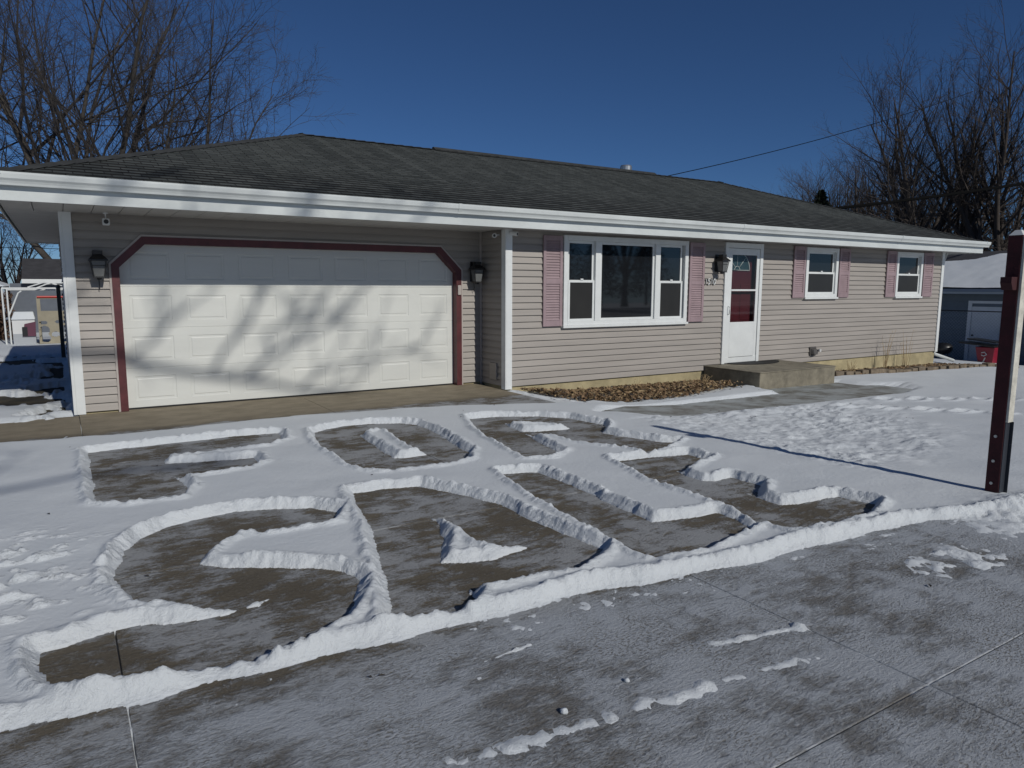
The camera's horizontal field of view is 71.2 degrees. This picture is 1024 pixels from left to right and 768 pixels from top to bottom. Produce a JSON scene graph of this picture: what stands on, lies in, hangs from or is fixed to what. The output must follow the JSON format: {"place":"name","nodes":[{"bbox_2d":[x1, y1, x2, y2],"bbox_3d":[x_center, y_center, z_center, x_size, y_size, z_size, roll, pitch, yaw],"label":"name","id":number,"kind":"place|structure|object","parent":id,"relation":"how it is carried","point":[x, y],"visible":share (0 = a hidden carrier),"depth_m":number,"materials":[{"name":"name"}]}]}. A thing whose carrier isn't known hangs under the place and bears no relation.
{"place":"outdoors","nodes":[
{"label":"outdoors","id":0,"kind":"place"},
{"bbox_2d":[0,281,9,327],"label":"snowy roof house","id":1,"kind":"structure","parent":0,"point":[3,284],"depth_m":24.95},
{"bbox_2d":[0,247,55,248],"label":"power line","id":2,"kind":"object","parent":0,"point":[19,247],"visible":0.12,"depth_m":31.71,"materials":[{"name":"black"}]},
{"bbox_2d":[0,355,846,414],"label":"ground","id":3,"kind":"structure","parent":0,"point":[29,400],"depth_m":10.95,"materials":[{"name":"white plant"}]},
{"bbox_2d":[0,290,14,340],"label":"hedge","id":4,"kind":"object","parent":3,"relation":"on","point":[2,334],"visible":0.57,"depth_m":21.03,"materials":[{"name":"brown plant"}]},
{"bbox_2d":[0,217,56,309],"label":"bare tree","id":5,"kind":"object","parent":3,"relation":"on","point":[18,275],"visible":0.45,"depth_m":37.39,"materials":[{"name":"brown plant"}]},
{"bbox_2d":[10,258,64,332],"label":"grey shed","id":6,"kind":"structure","parent":3,"relation":"on","point":[35,271],"depth_m":24.57,"materials":[{"name":"grey"}]},
{"bbox_2d":[0,0,115,214],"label":"bare tree","id":7,"kind":"object","parent":3,"relation":"on","point":[4,71],"visible":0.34,"depth_m":28.82,"materials":[{"name":"brown plant"}]},
{"bbox_2d":[55,284,66,357],"bbox_3d":[-10.047,-1.378,15.970,0.140,1.680,0.100,-5,9,-32],"label":"fence post","id":8,"kind":"object","parent":3,"relation":"on","point":[60,316],"visible":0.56,"depth_m":15.93,"materials":[{"name":"black metal"}]},
{"bbox_2d":[0,0,291,258],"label":"bare tree","id":9,"kind":"object","parent":3,"relation":"on","point":[17,131],"visible":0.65,"depth_m":26.06,"materials":[{"name":"brown plant"}]},
{"bbox_2d":[0,0,357,250],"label":"bare tree","id":10,"kind":"object","parent":3,"relation":"on","point":[167,141],"visible":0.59,"depth_m":26.12,"materials":[{"name":"brown plant"}]},
{"bbox_2d":[0,133,990,414],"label":"house","id":11,"kind":"structure","parent":3,"relation":"on","point":[282,267],"depth_m":11.64,"materials":[{"name":"plastic"}]},
{"bbox_2d":[88,250,107,289],"bbox_3d":[-5.227,-1.439,9.046,0.214,0.501,0.247,-5,9,-32],"label":"wall lantern","id":12,"kind":"object","parent":11,"relation":"attached to","point":[97,260],"depth_m":8.97,"materials":[{"name":"black metal"}]},
{"bbox_2d":[102,212,109,225],"bbox_3d":[-5.080,-2.064,8.945,0.080,0.157,0.092,-5,9,-32],"label":"security camera","id":13,"kind":"object","parent":11,"relation":"attached to","point":[105,221],"visible":1,"depth_m":8.91,"materials":[{"name":"grey plastic"}]},
{"bbox_2d":[119,245,452,409],"bbox_3d":[-3.095,-0.941,10.797,4.980,2.247,0.049,-5,9,-32],"label":"garage door","id":14,"kind":"structure","parent":11,"relation":"in","point":[202,324],"depth_m":10.56,"materials":[{"name":"paint"}]},
{"bbox_2d":[468,262,485,291],"bbox_3d":[-0.594,-1.789,11.942,0.214,0.501,0.247,-5,9,-32],"label":"wall lantern","id":15,"kind":"object","parent":11,"relation":"attached to","point":[476,269],"depth_m":11.88,"materials":[{"name":"black metal"}]},
{"bbox_2d":[509,231,517,235],"bbox_3d":[0.025,-2.393,11.370,0.150,0.092,0.070,4,9,27],"label":"security camera","id":16,"kind":"object","parent":11,"relation":"attached to","point":[513,233],"visible":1,"depth_m":11.34,"materials":[{"name":"grey plastic"}]},
{"bbox_2d":[561,235,688,327],"bbox_3d":[2.084,-1.824,12.844,2.950,1.558,0.146,-5,9,-32],"label":"window","id":17,"kind":"structure","parent":11,"relation":"in","point":[608,281],"depth_m":12.80,"materials":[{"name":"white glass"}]},
{"bbox_2d":[715,254,730,280],"bbox_3d":[4.068,-2.260,13.877,0.214,0.501,0.247,-5,9,-32],"label":"wall lantern","id":18,"kind":"object","parent":11,"relation":"attached to","point":[721,263],"depth_m":13.82,"materials":[{"name":"black metal"}]},
{"bbox_2d":[724,248,759,362],"bbox_3d":[4.666,-1.580,14.472,0.935,2.279,0.084,-5,9,-32],"label":"storm door","id":19,"kind":"structure","parent":11,"relation":"in","point":[740,337],"depth_m":14.53,"materials":[{"name":"white metal"}]},
{"bbox_2d":[730,255,755,356],"bbox_3d":[4.594,-1.591,14.586,0.947,2.305,0.065,-5,9,-32],"label":"entry door","id":20,"kind":"structure","parent":11,"relation":"in","point":[743,266],"depth_m":14.59,"materials":[{"name":"red metal"}]},
{"bbox_2d":[803,247,839,298],"bbox_3d":[6.802,-2.431,15.759,1.180,1.112,0.146,-5,9,-32],"label":"window","id":21,"kind":"structure","parent":11,"relation":"in","point":[822,264],"depth_m":15.78,"materials":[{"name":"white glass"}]},
{"bbox_2d":[893,252,923,297],"bbox_3d":[9.743,-2.672,17.595,1.190,1.112,0.146,-5,9,-32],"label":"window","id":22,"kind":"structure","parent":11,"relation":"in","point":[909,272],"depth_m":17.62,"materials":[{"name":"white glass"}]},
{"bbox_2d":[834,182,1023,208],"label":"power line","id":23,"kind":"object","parent":11,"relation":"attached to","point":[930,196],"visible":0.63,"depth_m":23.17,"materials":[{"name":"black"}]},
{"bbox_2d":[0,291,1023,767],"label":"snow cover","id":24,"kind":"object","parent":3,"relation":"on","point":[62,561],"visible":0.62,"depth_m":5.54,"materials":[{"name":"white snow"}]},
{"bbox_2d":[11,311,36,344],"bbox_3d":[-13.550,-1.558,19.881,0.553,0.900,0.552,-5,9,-32],"label":"playhouse","id":25,"kind":"object","parent":24,"relation":"on","point":[24,327],"visible":0.98,"depth_m":19.69,"materials":[{"name":"grey plastic"}]},
{"bbox_2d":[22,327,27,335],"bbox_3d":[-13.392,-1.444,19.674,0.120,0.250,0.010,-5,9,-32],"label":"doorway","id":26,"kind":"structure","parent":25,"relation":"in","point":[24,329],"depth_m":19.67,"materials":[{"name":"black metal"}]},
{"bbox_2d":[1,282,62,343],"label":"pipe frame","id":27,"kind":"object","parent":24,"relation":"on","point":[28,288],"visible":0.58,"depth_m":19.64,"materials":[{"name":"white metal"}]},
{"bbox_2d":[36,296,65,343],"bbox_3d":[-12.873,-1.842,20.285,0.940,1.318,0.848,-5,9,-32],"label":"play set","id":28,"kind":"object","parent":24,"relation":"on","point":[50,318],"visible":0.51,"depth_m":19.86,"materials":[{"name":"beige plastic"}]},
{"bbox_2d":[847,360,859,370],"bbox_3d":[7.738,-0.397,16.301,0.370,0.314,0.280,-5,9,-32],"label":"dry weed","id":29,"kind":"object","parent":24,"relation":"on","point":[851,365],"visible":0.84,"depth_m":16.30,"materials":[{"name":"brown plant"}]},
{"bbox_2d":[882,331,895,367],"bbox_3d":[8.964,-0.807,17.017,0.391,0.973,0.291,-1,8,-7],"label":"dry weed","id":30,"kind":"object","parent":24,"relation":"on","point":[886,359],"visible":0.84,"depth_m":17.06,"materials":[{"name":"brown plant"}]},
{"bbox_2d":[838,363,969,374],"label":"leaf litter","id":31,"kind":"object","parent":24,"relation":"on","point":[913,365],"visible":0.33,"depth_m":17.58,"materials":[{"name":"brown plant"}]},
{"bbox_2d":[900,334,912,365],"bbox_3d":[9.652,-0.844,17.509,0.491,0.944,0.266,-5,9,-32],"label":"dry weed","id":32,"kind":"object","parent":24,"relation":"on","point":[905,360],"visible":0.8,"depth_m":17.52,"materials":[{"name":"brown plant"}]},
{"bbox_2d":[520,379,742,401],"bbox_3d":[2.312,0.073,12.373,4.340,0.316,1.447,-5,9,-32],"label":"gravel bed","id":33,"kind":"object","parent":3,"relation":"on","point":[647,391],"visible":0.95,"depth_m":11.92,"materials":[{"name":"brown gravel"}]},
{"bbox_2d":[696,374,708,381],"bbox_3d":[3.576,-0.064,13.401,0.478,0.268,0.251,-5,9,-32],"label":"dry weed","id":34,"kind":"object","parent":33,"relation":"on","point":[703,379],"visible":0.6,"depth_m":13.39,"materials":[{"name":"brown plant"}]},
{"bbox_2d":[604,383,911,415],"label":"front walk","id":35,"kind":"structure","parent":3,"relation":"on","point":[787,396],"depth_m":11.83,"materials":[{"name":"concrete"}]},
{"bbox_2d":[704,360,835,388],"bbox_3d":[5.105,-0.102,14.193,2.280,0.525,1.370,-5,9,-32],"label":"porch step","id":36,"kind":"object","parent":3,"relation":"on","point":[782,374],"visible":0.69,"depth_m":13.67,"materials":[{"name":"concrete"}]},
{"bbox_2d":[727,360,778,364],"bbox_3d":[5.062,-0.439,14.644,1.440,0.013,0.420,-5,9,-32],"label":"door mat","id":37,"kind":"object","parent":36,"relation":"on","point":[757,362],"depth_m":14.59,"materials":[{"name":"black rubber"}]},
{"bbox_2d":[754,164,836,200],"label":"bare tree","id":38,"kind":"object","parent":3,"relation":"on","point":[802,196],"visible":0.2,"depth_m":54.94,"materials":[{"name":"brown plant"}]},
{"bbox_2d":[812,189,831,206],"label":"evergreen tree","id":39,"kind":"object","parent":3,"relation":"on","point":[822,197],"visible":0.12,"depth_m":49.81,"materials":[{"name":"green plant"}]},
{"bbox_2d":[777,136,890,218],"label":"bare tree","id":40,"kind":"object","parent":3,"relation":"on","point":[837,196],"visible":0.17,"depth_m":52.70,"materials":[{"name":"brown plant"}]},
{"bbox_2d":[835,370,843,375],"bbox_3d":[6.953,-0.155,15.314,0.248,0.254,0.180,-4,9,-26],"label":"edging stone","id":41,"kind":"object","parent":3,"relation":"on","point":[839,373],"visible":0.32,"depth_m":15.22,"materials":[{"name":"beige stone"}]},
{"bbox_2d":[844,371,853,374],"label":"edging stone","id":42,"kind":"object","parent":3,"relation":"on","point":[848,372],"visible":0.34,"depth_m":15.36,"materials":[{"name":"beige stone"}]},
{"bbox_2d":[783,150,933,219],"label":"bare tree","id":43,"kind":"object","parent":3,"relation":"on","point":[832,198],"visible":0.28,"depth_m":50.37,"materials":[{"name":"brown plant"}]},
{"bbox_2d":[856,369,868,373],"bbox_3d":[7.689,-0.195,15.710,0.249,0.253,0.180,-5,9,-32],"label":"edging stone","id":44,"kind":"object","parent":3,"relation":"on","point":[863,371],"visible":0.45,"depth_m":15.63,"materials":[{"name":"beige stone"}]},
{"bbox_2d":[865,368,878,373],"bbox_3d":[7.944,-0.208,15.811,0.262,0.261,0.193,-5,9,-32],"label":"edging stone","id":45,"kind":"object","parent":3,"relation":"on","point":[873,371],"visible":0.46,"depth_m":15.72,"materials":[{"name":"beige stone"}]},
{"bbox_2d":[800,132,959,223],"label":"bare tree","id":46,"kind":"object","parent":3,"relation":"on","point":[856,198],"visible":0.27,"depth_m":48.70,"materials":[{"name":"brown plant"}]},
{"bbox_2d":[877,368,887,372],"bbox_3d":[8.197,-0.218,15.940,0.292,0.256,0.180,-4,9,-28],"label":"edging stone","id":47,"kind":"object","parent":3,"relation":"on","point":[883,370],"visible":0.39,"depth_m":15.87,"materials":[{"name":"beige stone"}]},
{"bbox_2d":[830,170,988,237],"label":"bare tree","id":48,"kind":"object","parent":3,"relation":"on","point":[888,206],"visible":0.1,"depth_m":47.80,"materials":[{"name":"brown plant"}]},
{"bbox_2d":[810,9,1023,242],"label":"bare tree","id":49,"kind":"object","parent":3,"relation":"on","point":[907,215],"visible":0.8,"depth_m":37.29,"materials":[{"name":"brown plant"}]},
{"bbox_2d":[913,366,925,370],"bbox_3d":[9.445,-0.285,16.605,0.248,0.257,0.180,-4,9,-27],"label":"edging stone","id":50,"kind":"object","parent":3,"relation":"on","point":[921,368],"visible":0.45,"depth_m":16.53,"materials":[{"name":"beige stone"}]},
{"bbox_2d":[864,191,993,248],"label":"bare tree","id":51,"kind":"object","parent":3,"relation":"on","point":[930,225],"visible":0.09,"depth_m":41.69,"materials":[{"name":"brown plant"}]},
{"bbox_2d":[859,0,1023,250],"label":"bare tree","id":52,"kind":"object","parent":3,"relation":"on","point":[973,231],"visible":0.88,"depth_m":36.01,"materials":[{"name":"brown plant"}]},
{"bbox_2d":[884,179,1003,235],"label":"bare tree","id":53,"kind":"object","parent":3,"relation":"on","point":[942,214],"visible":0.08,"depth_m":43.86,"materials":[{"name":"brown plant"}]},
{"bbox_2d":[936,343,952,358],"bbox_3d":[14.927,-1.067,24.788,0.600,0.744,0.591,-5,9,-32],"label":"kettle grill","id":54,"kind":"object","parent":3,"relation":"on","point":[945,348],"visible":0.76,"depth_m":24.55,"materials":[{"name":"black metal"}]},
{"bbox_2d":[942,365,954,368],"bbox_3d":[10.395,-0.330,17.055,0.282,0.258,0.180,-6,10,-36],"label":"edging stone","id":55,"kind":"object","parent":3,"relation":"on","point":[949,366],"visible":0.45,"depth_m":16.96,"materials":[{"name":"beige stone"}]},
{"bbox_2d":[880,114,1023,249],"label":"bare tree","id":56,"kind":"object","parent":3,"relation":"on","point":[954,185],"visible":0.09,"depth_m":47.26,"materials":[{"name":"brown plant"}]},
{"bbox_2d":[954,364,966,367],"bbox_3d":[10.855,-0.354,17.324,0.266,0.251,0.179,-4,9,-27],"label":"edging stone","id":57,"kind":"object","parent":3,"relation":"on","point":[962,366],"visible":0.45,"depth_m":17.26,"materials":[{"name":"beige stone"}]},
{"bbox_2d":[935,310,1001,360],"bbox_3d":[14.281,-1.861,26.665,0.048,1.900,8.123,-5,9,-32],"label":"chain link fence","id":58,"kind":"object","parent":3,"relation":"on","point":[968,327],"visible":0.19,"depth_m":24.57,"materials":[{"name":"black metal"}]},
{"bbox_2d":[928,195,1023,249],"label":"bare tree","id":59,"kind":"object","parent":3,"relation":"on","point":[983,225],"visible":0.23,"depth_m":38.16,"materials":[{"name":"brown plant"}]},
{"bbox_2d":[934,251,1023,364],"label":"neighbour garage","id":60,"kind":"structure","parent":3,"relation":"on","point":[971,282],"depth_m":25.27,"materials":[{"name":"blue"}]},
{"bbox_2d":[968,307,1001,360],"bbox_3d":[16.319,-1.729,24.704,0.100,2.080,0.950,-5,9,-32],"label":"door","id":61,"kind":"structure","parent":60,"relation":"in","point":[985,327],"depth_m":24.71,"materials":[{"name":"white metal"}]},
{"bbox_2d":[959,338,998,362],"bbox_3d":[15.620,-1.038,23.801,0.828,0.949,1.100,-5,9,-32],"label":"trash bin","id":62,"kind":"object","parent":3,"relation":"on","point":[987,352],"visible":0.62,"depth_m":23.48,"materials":[{"name":"red plastic"}]},
{"bbox_2d":[936,78,1023,250],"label":"bare tree","id":63,"kind":"object","parent":3,"relation":"on","point":[1018,218],"visible":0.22,"depth_m":42.17,"materials":[{"name":"brown plant"}]},
{"bbox_2d":[940,111,1023,249],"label":"bare tree","id":64,"kind":"object","parent":3,"relation":"on","point":[1010,231],"visible":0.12,"depth_m":46.20,"materials":[{"name":"brown plant"}]},
{"bbox_2d":[982,362,994,366],"bbox_3d":[11.864,-0.397,17.838,0.289,0.261,0.195,-5,9,-32],"label":"edging stone","id":65,"kind":"object","parent":3,"relation":"on","point":[987,364],"visible":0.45,"depth_m":17.75,"materials":[{"name":"beige stone"}]},
{"bbox_2d":[976,233,1009,250],"bbox_3d":[25.208,-4.371,32.207,11.953,5.670,13.499,-5,9,-32],"label":"brush","id":66,"kind":"object","parent":3,"relation":"on","point":[993,241],"depth_m":32.50,"materials":[{"name":"brown plant"}]},
{"bbox_2d":[985,230,1023,492],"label":"sign post","id":67,"kind":"object","parent":3,"relation":"on","point":[1004,397],"visible":0.88,"depth_m":5.56,"materials":[{"name":"paint"}]},
{"bbox_2d":[48,391,931,677],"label":"snow","id":68,"kind":"structure","parent":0,"point":[380,675],"depth_m":4.11,"materials":[{"name":"white snow"}]},
{"bbox_2d":[0,383,1023,767],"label":"driveway","id":69,"kind":"structure","parent":0,"point":[426,701],"depth_m":3.38,"materials":[{"name":"concrete"}]},
{"bbox_2d":[560,707,567,714],"bbox_3d":[0.204,1.284,2.812,0.032,0.020,0.031,-2,8,-14],"label":"snow lump","id":70,"kind":"object","parent":69,"relation":"on","point":[564,710],"visible":1,"depth_m":2.80,"materials":[{"name":"white snow"}]},
{"bbox_2d":[0,0,1023,290],"label":"sky","id":71,"kind":"structure","parent":0,"point":[661,87],"materials":[{"name":"blue"}]},
{"bbox_2d":[668,91,972,175],"bbox_3d":[13.007,-11.788,34.313,31.150,8.333,0.030,-4,9,-29],"label":"power line","id":72,"kind":"object","parent":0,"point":[800,144],"visible":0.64,"depth_m":34.71,"materials":[{"name":"black"}]}
]}

